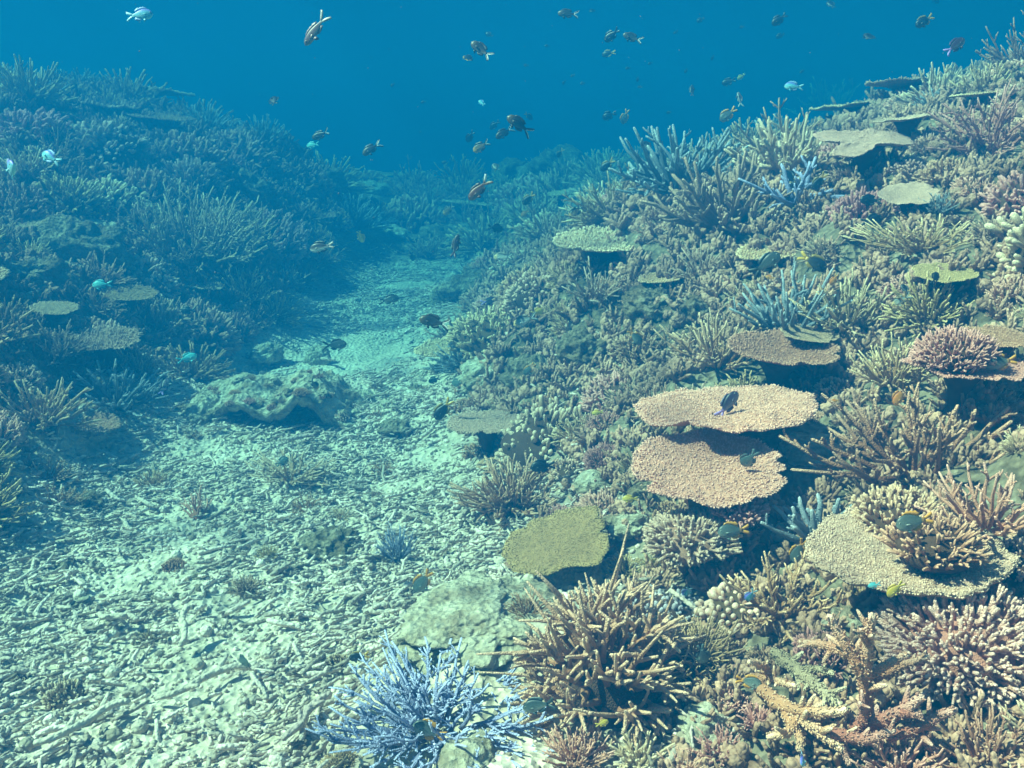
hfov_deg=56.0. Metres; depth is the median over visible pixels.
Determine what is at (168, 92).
plate coral
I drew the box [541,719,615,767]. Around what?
finger coral
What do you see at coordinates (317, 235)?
bushy coral
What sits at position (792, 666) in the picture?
staghorn coral
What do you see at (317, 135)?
fish
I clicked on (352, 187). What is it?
bushy coral
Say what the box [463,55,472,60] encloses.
fish
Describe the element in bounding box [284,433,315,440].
dead branch
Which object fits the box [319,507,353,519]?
staghorn coral
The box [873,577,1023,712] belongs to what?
coral
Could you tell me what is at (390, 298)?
fish
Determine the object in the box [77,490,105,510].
reef rock
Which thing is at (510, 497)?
staghorn coral
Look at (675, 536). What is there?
coral
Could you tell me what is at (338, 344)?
fish
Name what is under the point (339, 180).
reef rock
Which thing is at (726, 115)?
fish
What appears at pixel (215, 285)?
plate coral
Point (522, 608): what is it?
finger coral
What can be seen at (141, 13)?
fish
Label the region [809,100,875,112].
table coral
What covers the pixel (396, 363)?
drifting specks
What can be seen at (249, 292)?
staghorn coral
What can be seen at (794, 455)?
reef rock
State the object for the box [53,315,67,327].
fish
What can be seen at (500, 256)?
fish
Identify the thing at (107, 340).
table coral
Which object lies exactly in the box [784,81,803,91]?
fish
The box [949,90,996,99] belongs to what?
plate coral
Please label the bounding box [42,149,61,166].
fish
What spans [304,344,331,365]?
reef rock
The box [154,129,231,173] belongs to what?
coral
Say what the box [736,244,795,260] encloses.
plate coral
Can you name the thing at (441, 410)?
fish
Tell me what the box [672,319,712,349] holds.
staghorn coral
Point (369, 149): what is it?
fish
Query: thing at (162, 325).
staghorn coral
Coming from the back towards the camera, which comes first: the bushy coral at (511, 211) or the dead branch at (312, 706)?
the bushy coral at (511, 211)
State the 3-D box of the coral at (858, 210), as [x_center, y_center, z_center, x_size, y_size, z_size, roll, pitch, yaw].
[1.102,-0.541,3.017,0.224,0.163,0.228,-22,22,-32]
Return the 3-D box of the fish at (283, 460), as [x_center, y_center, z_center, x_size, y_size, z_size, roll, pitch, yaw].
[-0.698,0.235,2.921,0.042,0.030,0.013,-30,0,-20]
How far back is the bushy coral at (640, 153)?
8.83 m
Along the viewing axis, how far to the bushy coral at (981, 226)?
2.56 m
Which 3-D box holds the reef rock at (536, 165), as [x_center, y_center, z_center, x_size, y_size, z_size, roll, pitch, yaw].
[0.441,-2.014,9.470,0.719,0.619,0.805,19,36,42]
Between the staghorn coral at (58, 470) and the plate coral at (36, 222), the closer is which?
the staghorn coral at (58, 470)
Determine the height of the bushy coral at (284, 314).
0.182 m
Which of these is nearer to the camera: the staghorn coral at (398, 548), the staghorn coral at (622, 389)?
the staghorn coral at (398, 548)
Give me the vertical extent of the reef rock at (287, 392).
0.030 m
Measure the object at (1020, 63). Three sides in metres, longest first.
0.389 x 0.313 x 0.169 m
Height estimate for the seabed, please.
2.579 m
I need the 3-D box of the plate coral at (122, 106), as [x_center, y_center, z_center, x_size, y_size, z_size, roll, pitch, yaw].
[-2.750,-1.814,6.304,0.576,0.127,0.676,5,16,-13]
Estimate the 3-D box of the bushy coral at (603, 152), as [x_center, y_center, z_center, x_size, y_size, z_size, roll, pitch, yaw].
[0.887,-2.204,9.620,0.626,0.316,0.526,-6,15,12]
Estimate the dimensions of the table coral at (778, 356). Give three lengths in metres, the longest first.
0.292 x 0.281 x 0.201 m
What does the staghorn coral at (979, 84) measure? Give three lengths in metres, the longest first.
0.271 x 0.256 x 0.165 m
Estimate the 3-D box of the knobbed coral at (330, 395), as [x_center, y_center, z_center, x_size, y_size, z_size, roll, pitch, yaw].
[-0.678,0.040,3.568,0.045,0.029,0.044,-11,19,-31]
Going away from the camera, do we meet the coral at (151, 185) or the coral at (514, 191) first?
the coral at (151, 185)
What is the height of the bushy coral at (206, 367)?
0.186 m
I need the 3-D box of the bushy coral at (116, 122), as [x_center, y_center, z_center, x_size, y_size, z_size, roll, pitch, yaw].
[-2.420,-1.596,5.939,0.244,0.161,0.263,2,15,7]
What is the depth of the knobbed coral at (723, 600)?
1.73 m
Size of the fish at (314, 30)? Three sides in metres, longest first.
0.080 x 0.030 x 0.017 m
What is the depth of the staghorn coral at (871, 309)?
2.55 m
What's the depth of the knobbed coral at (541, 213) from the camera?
6.01 m
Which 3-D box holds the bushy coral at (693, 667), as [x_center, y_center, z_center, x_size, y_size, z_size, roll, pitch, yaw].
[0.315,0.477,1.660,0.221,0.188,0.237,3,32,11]
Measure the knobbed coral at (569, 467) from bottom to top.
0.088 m
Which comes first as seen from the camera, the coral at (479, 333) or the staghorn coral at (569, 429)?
the staghorn coral at (569, 429)
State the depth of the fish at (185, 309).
4.11 m
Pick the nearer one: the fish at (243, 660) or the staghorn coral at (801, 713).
the staghorn coral at (801, 713)
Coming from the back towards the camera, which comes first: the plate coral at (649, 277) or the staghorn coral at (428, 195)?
the staghorn coral at (428, 195)
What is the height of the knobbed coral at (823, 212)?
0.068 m
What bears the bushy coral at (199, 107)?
on the seabed
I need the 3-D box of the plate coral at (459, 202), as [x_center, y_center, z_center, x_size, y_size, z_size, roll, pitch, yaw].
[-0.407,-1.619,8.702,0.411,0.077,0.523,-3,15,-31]
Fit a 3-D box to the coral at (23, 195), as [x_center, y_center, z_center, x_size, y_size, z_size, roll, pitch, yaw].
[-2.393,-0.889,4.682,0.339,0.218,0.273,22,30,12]
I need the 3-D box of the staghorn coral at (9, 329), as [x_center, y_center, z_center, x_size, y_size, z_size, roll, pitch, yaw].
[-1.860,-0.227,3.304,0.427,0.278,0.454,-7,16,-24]
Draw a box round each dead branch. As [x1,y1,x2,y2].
[33,693,130,746]
[97,611,139,621]
[153,653,251,700]
[176,605,190,646]
[280,691,332,740]
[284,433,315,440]
[320,356,335,360]
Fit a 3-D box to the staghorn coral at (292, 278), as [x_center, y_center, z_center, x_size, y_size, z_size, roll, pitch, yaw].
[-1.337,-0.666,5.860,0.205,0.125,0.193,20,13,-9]
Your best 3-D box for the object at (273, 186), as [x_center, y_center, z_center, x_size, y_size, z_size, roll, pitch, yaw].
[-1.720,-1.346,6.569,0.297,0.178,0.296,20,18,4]
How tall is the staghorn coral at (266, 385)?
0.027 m
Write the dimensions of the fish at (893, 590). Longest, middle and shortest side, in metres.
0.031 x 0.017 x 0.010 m
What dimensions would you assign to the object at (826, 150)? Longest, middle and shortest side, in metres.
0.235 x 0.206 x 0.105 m
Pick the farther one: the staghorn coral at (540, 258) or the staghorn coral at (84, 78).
the staghorn coral at (84, 78)
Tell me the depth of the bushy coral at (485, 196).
9.02 m
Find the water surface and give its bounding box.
[0,0,1023,87]
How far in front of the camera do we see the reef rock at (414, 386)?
4.01 m
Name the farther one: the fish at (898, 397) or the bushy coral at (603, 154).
the bushy coral at (603, 154)
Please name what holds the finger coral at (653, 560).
on the seabed
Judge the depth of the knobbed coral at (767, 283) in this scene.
2.92 m
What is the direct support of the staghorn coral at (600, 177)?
on the seabed
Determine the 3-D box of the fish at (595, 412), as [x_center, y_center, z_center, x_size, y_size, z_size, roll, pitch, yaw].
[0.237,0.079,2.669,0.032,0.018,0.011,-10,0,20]
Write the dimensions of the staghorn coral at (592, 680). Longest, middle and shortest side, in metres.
0.458 x 0.451 x 0.416 m
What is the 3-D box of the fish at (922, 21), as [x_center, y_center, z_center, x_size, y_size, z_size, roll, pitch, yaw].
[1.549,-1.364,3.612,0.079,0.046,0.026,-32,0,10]
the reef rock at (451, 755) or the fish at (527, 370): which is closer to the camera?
the reef rock at (451, 755)
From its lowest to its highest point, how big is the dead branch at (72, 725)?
0.036 m
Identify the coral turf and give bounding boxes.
[0,51,1023,767]
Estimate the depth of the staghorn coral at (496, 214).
8.18 m
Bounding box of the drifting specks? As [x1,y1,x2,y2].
[8,3,971,728]
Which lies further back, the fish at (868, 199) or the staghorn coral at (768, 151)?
the staghorn coral at (768, 151)
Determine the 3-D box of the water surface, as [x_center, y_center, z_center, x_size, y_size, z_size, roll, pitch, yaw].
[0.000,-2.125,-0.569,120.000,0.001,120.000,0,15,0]
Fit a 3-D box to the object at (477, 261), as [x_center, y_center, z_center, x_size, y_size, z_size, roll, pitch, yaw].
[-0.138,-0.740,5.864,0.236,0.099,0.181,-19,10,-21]
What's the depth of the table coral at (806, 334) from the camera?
2.55 m
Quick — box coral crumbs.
[0,232,683,767]
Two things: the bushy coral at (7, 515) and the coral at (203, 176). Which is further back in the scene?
the coral at (203, 176)
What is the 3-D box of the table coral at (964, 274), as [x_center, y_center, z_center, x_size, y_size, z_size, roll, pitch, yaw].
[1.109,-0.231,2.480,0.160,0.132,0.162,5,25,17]
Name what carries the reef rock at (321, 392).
on the rock arch
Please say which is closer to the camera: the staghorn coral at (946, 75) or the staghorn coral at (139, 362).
the staghorn coral at (139, 362)
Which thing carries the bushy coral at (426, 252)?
on the seabed
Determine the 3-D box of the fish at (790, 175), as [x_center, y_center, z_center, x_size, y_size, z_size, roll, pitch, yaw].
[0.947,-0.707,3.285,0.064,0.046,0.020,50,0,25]
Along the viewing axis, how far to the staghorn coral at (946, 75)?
3.99 m
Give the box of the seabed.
[0,67,1023,767]
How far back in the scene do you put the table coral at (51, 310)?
3.69 m
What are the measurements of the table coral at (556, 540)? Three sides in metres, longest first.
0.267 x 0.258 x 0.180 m
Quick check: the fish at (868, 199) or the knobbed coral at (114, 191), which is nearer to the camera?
the fish at (868, 199)
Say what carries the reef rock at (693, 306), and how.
on the seabed
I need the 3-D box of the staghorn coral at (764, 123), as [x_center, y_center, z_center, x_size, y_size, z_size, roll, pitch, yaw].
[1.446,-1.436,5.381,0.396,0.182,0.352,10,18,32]
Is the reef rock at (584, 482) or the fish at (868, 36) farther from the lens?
the fish at (868, 36)
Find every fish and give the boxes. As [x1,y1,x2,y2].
[6,159,16,183]
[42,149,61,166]
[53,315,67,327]
[92,279,111,289]
[126,7,152,21]
[157,378,169,394]
[176,352,196,363]
[181,306,195,314]
[239,654,249,667]
[268,96,278,105]
[275,456,288,466]
[304,10,331,45]
[307,141,318,148]
[309,378,318,388]
[310,240,333,253]
[312,127,329,140]
[322,338,346,350]
[349,651,369,662]
[357,231,364,241]
[362,139,383,155]
[378,294,398,304]
[409,252,415,260]
[412,568,433,592]
[413,718,447,740]
[419,313,450,331]
[428,376,440,383]
[434,397,454,419]
[443,203,454,214]
[450,234,460,257]
[452,378,460,386]
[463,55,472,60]
[465,130,474,141]
[468,174,492,200]
[471,41,494,60]
[473,139,490,152]
[480,297,494,305]
[488,223,502,232]
[490,120,500,129]
[491,163,499,171]
[494,252,511,261]
[496,124,514,138]
[507,115,534,138]
[514,311,537,327]
[521,210,528,216]
[522,191,535,204]
[523,362,535,374]
[523,697,555,714]
[524,112,532,119]
[530,459,555,473]
[531,307,542,314]
[556,148,563,157]
[558,8,578,18]
[569,202,582,217]
[592,409,603,415]
[595,719,607,726]
[600,157,614,171]
[602,49,615,57]
[602,111,615,120]
[604,26,619,42]
[620,109,629,123]
[622,494,637,502]
[623,32,643,44]
[627,328,642,344]
[640,141,650,148]
[681,587,692,596]
[689,85,694,95]
[695,644,710,662]
[696,17,704,22]
[714,391,738,415]
[717,521,749,540]
[719,106,737,121]
[722,77,735,86]
[735,674,761,689]
[736,92,743,106]
[737,73,745,79]
[739,449,759,466]
[744,588,757,600]
[748,252,780,279]
[772,12,787,25]
[776,32,784,38]
[781,170,795,183]
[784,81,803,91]
[789,538,805,562]
[797,250,826,271]
[800,749,806,766]
[812,171,827,189]
[826,1,835,8]
[829,273,838,284]
[860,194,881,206]
[860,213,881,225]
[863,33,876,38]
[868,582,880,588]
[887,581,905,596]
[892,292,912,306]
[892,384,908,405]
[896,510,933,533]
[900,284,908,293]
[915,13,934,27]
[930,272,939,284]
[943,37,964,56]
[985,353,1017,371]
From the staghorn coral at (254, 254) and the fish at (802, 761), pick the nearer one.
the fish at (802, 761)
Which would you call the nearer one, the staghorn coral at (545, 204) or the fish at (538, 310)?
the fish at (538, 310)
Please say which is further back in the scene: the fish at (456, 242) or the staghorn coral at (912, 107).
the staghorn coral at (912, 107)
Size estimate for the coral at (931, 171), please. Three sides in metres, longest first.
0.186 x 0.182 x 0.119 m
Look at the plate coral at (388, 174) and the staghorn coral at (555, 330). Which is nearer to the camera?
the staghorn coral at (555, 330)
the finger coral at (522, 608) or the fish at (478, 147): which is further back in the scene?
the fish at (478, 147)
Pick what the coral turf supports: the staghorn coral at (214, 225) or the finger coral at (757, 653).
the staghorn coral at (214, 225)
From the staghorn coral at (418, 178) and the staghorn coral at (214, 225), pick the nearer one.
the staghorn coral at (214, 225)
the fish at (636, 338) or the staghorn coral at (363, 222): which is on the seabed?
the staghorn coral at (363, 222)
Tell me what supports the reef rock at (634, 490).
on the seabed
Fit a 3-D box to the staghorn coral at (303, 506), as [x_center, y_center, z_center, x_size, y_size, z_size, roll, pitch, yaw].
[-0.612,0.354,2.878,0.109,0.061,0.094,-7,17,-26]
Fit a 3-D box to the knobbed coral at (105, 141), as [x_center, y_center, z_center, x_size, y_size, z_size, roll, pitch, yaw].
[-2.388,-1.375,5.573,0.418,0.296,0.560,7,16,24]
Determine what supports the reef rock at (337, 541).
on the seabed
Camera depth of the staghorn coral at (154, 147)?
5.82 m
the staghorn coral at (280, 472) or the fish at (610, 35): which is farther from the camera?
the fish at (610, 35)
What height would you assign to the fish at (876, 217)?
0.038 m
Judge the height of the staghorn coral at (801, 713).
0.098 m
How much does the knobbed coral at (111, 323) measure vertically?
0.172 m
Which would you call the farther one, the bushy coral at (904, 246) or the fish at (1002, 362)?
the bushy coral at (904, 246)
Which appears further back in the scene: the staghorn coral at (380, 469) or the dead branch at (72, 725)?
the staghorn coral at (380, 469)
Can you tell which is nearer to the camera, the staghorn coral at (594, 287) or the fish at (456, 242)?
the fish at (456, 242)
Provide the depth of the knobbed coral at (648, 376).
2.92 m
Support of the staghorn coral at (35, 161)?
on the seabed
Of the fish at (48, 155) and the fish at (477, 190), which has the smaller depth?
the fish at (477, 190)
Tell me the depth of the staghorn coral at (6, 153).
4.98 m
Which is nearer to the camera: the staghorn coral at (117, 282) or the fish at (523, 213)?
the staghorn coral at (117, 282)
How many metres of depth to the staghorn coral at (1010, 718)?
1.30 m
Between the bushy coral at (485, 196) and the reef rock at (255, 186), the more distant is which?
the bushy coral at (485, 196)
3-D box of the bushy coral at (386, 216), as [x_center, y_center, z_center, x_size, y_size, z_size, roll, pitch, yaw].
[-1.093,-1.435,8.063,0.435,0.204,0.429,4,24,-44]
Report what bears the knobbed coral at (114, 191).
on the seabed
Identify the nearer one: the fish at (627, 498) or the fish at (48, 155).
the fish at (627, 498)
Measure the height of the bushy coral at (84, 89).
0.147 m
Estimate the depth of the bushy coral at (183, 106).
7.29 m
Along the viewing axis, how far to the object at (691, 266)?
3.21 m
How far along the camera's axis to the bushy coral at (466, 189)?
9.19 m
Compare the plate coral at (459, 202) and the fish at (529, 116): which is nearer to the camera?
the fish at (529, 116)
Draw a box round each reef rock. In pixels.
[5,256,76,296]
[35,213,136,275]
[53,556,74,568]
[66,594,93,608]
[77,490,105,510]
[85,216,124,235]
[181,342,223,371]
[185,392,218,422]
[187,572,208,579]
[227,165,271,211]
[230,377,242,383]
[248,342,283,365]
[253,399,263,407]
[269,376,278,382]
[284,389,292,396]
[291,525,361,561]
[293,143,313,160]
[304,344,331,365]
[317,389,327,396]
[318,165,347,196]
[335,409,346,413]
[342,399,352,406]
[350,408,361,416]
[358,180,391,195]
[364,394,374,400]
[377,418,412,438]
[378,399,397,408]
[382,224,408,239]
[385,569,556,681]
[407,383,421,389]
[409,222,475,247]
[423,267,487,306]
[434,729,495,767]
[456,354,493,395]
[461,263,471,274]
[491,157,526,183]
[496,353,547,387]
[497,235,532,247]
[513,144,586,183]
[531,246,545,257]
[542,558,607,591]
[554,325,606,366]
[573,469,609,494]
[603,509,648,540]
[621,283,675,325]
[626,482,653,500]
[677,701,730,747]
[679,293,708,325]
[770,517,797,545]
[777,432,844,466]
[821,604,877,629]
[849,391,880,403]
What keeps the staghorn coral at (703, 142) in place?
on the seabed
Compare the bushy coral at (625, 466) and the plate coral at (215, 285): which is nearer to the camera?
the bushy coral at (625, 466)
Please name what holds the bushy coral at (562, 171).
on the seabed
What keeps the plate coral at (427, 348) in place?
on the seabed
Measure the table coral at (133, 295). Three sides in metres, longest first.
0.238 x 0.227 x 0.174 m
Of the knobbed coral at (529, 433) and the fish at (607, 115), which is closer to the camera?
the knobbed coral at (529, 433)
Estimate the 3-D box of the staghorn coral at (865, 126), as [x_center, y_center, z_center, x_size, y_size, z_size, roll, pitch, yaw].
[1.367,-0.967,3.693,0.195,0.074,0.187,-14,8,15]
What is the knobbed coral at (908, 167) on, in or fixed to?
on the seabed
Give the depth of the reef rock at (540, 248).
5.24 m
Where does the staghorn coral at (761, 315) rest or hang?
on the coral turf
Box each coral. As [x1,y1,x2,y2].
[0,54,80,105]
[0,62,73,90]
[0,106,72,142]
[0,143,61,180]
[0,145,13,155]
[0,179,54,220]
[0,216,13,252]
[0,219,26,238]
[0,266,10,279]
[0,295,41,321]
[0,303,40,351]
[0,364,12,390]
[0,377,101,430]
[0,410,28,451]
[0,440,22,477]
[0,464,40,544]
[3,218,43,228]
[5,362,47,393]
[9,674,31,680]
[11,237,52,261]
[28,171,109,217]
[29,300,79,331]
[29,453,79,487]
[30,316,96,367]
[31,119,94,162]
[32,483,91,509]
[34,676,86,711]
[56,67,101,83]
[57,98,136,110]
[59,358,180,416]
[60,80,92,95]
[67,325,143,364]
[69,411,121,432]
[70,120,150,168]
[71,106,114,124]
[76,284,127,317]
[78,68,113,84]
[81,250,136,286]
[85,319,132,345]
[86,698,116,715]
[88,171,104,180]
[89,76,195,96]
[90,87,123,103]
[92,173,149,213]
[95,66,171,107]
[99,112,144,133]
[101,285,158,311]
[108,177,277,279]
[114,294,207,343]
[115,345,168,379]
[119,254,180,302]
[124,111,195,129]
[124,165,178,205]
[132,467,171,485]
[134,623,160,643]
[139,132,167,158]
[150,100,181,114]
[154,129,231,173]
[157,340,236,381]
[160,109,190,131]
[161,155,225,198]
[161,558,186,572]
[171,98,202,114]
[173,95,240,123]
[173,104,238,130]
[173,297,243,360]
[180,482,212,519]
[182,280,224,290]
[184,428,204,440]
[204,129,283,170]
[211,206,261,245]
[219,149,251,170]
[220,266,276,304]
[224,574,263,599]
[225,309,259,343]
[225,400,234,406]
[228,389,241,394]
[231,226,267,259]
[234,299,275,328]
[238,114,290,141]
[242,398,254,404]
[245,374,256,380]
[245,449,339,487]
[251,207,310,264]
[252,293,309,326]
[254,545,281,562]
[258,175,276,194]
[262,380,273,387]
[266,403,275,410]
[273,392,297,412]
[277,179,305,198]
[280,263,310,284]
[290,377,298,383]
[290,492,322,513]
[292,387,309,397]
[293,198,332,228]
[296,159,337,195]
[305,629,553,767]
[306,234,345,268]
[308,225,336,248]
[314,150,373,198]
[314,371,325,377]
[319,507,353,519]
[320,210,335,217]
[320,747,358,767]
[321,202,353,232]
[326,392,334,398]
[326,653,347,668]
[331,193,397,230]
[332,412,349,421]
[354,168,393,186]
[360,200,404,225]
[362,171,394,176]
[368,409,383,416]
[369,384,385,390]
[371,459,397,475]
[374,521,417,561]
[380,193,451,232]
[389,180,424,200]
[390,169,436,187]
[391,155,444,188]
[399,175,467,207]
[401,230,459,259]
[414,337,458,357]
[422,341,466,373]
[424,312,469,338]
[431,154,492,186]
[432,173,476,197]
[435,194,493,224]
[438,213,514,256]
[442,199,491,208]
[442,305,509,359]
[446,409,519,456]
[446,453,559,535]
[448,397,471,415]
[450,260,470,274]
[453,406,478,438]
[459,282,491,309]
[461,179,501,202]
[461,383,494,410]
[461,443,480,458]
[471,199,508,231]
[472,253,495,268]
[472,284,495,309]
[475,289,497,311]
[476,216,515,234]
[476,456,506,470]
[476,523,714,756]
[482,173,513,191]
[484,394,590,471]
[485,393,509,410]
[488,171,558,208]
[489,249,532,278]
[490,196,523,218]
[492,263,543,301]
[499,198,537,224]
[501,183,567,232]
[501,505,609,575]
[502,271,554,312]
[503,587,550,620]
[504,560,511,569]
[507,205,570,241]
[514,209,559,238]
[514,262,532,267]
[516,160,579,205]
[526,250,552,267]
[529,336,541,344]
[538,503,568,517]
[540,296,570,325]
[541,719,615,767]
[543,158,583,182]
[543,188,574,197]
[544,259,584,293]
[545,306,570,336]
[548,408,587,443]
[550,456,582,481]
[552,224,634,262]
[558,180,630,222]
[561,153,626,185]
[561,163,643,228]
[561,256,622,300]
[563,181,596,205]
[568,177,616,209]
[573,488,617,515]
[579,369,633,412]
[580,167,626,193]
[582,149,635,172]
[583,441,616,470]
[584,146,621,167]
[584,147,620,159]
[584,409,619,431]
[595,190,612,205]
[598,376,642,405]
[600,551,642,581]
[606,726,674,767]
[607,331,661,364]
[608,124,748,196]
[609,447,634,475]
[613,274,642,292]
[619,145,651,164]
[624,584,698,641]
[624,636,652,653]
[631,382,678,419]
[631,427,787,511]
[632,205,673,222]
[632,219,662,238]
[633,384,818,437]
[634,553,666,571]
[637,272,680,283]
[640,150,792,231]
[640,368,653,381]
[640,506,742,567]
[646,606,751,713]
[653,307,767,374]
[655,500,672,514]
[656,746,713,767]
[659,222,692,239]
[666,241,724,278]
[667,132,714,161]
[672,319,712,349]
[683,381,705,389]
[685,721,743,765]
[688,568,733,592]
[692,576,762,640]
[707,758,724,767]
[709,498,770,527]
[712,117,780,146]
[714,369,765,386]
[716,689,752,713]
[719,551,847,642]
[724,114,831,176]
[724,277,763,302]
[727,98,823,153]
[727,327,840,385]
[729,256,852,330]
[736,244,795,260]
[736,702,773,729]
[738,111,801,133]
[738,155,844,207]
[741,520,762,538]
[743,643,777,667]
[747,658,857,754]
[756,274,786,295]
[760,493,851,543]
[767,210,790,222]
[769,647,850,715]
[778,372,1017,505]
[780,324,839,342]
[783,77,865,119]
[788,267,900,336]
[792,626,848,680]
[795,233,844,263]
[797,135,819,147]
[797,609,932,714]
[805,506,1020,599]
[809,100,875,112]
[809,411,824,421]
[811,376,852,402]
[812,129,913,176]
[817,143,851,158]
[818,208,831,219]
[824,158,853,179]
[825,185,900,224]
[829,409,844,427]
[830,685,957,766]
[843,213,979,256]
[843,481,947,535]
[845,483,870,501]
[846,727,949,767]
[849,332,934,389]
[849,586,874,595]
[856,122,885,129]
[864,76,929,90]
[873,113,933,136]
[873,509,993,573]
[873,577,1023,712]
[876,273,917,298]
[877,182,940,212]
[878,267,974,337]
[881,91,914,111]
[886,103,932,116]
[887,159,926,175]
[892,62,970,103]
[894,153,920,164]
[900,350,1023,415]
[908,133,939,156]
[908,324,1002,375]
[911,87,953,105]
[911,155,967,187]
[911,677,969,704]
[912,192,960,213]
[912,262,979,294]
[914,462,1023,539]
[919,62,970,89]
[925,78,1023,156]
[931,704,1023,767]
[942,58,990,77]
[946,59,1015,92]
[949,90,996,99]
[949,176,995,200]
[957,212,1015,246]
[964,323,1023,354]
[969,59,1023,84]
[975,10,1023,67]
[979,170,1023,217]
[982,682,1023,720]
[984,206,1023,279]
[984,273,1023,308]
[984,297,1015,317]
[987,81,1023,108]
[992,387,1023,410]
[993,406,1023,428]
[998,699,1023,737]
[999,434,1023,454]
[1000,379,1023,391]
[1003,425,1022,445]
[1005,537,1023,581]
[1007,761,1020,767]
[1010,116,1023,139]
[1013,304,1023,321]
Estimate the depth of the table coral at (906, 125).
3.32 m
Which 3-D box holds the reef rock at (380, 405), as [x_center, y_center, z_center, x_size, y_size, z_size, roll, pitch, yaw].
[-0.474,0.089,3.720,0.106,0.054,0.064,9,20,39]
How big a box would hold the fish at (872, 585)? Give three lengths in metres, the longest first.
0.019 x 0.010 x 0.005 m
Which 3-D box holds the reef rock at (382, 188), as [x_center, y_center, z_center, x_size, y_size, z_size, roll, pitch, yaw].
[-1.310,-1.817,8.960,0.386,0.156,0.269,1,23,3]
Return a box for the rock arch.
[175,366,377,427]
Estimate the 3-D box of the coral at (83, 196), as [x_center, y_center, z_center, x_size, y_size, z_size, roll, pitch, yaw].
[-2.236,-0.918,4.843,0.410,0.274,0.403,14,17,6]
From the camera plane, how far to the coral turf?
3.11 m
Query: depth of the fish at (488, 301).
4.25 m
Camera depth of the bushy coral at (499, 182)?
9.30 m
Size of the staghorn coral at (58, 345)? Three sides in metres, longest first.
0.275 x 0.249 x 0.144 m
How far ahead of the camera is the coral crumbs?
2.40 m
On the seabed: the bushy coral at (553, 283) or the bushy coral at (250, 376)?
the bushy coral at (553, 283)
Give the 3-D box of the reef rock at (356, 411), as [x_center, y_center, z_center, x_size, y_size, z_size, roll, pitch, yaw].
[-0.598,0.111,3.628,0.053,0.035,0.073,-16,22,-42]
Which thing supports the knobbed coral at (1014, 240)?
on the seabed
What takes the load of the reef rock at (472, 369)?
on the seabed
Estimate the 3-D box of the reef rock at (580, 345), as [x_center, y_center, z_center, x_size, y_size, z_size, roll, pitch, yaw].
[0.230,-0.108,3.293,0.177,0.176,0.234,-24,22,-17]
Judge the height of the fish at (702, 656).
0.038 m
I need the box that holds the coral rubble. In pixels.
[0,145,743,767]

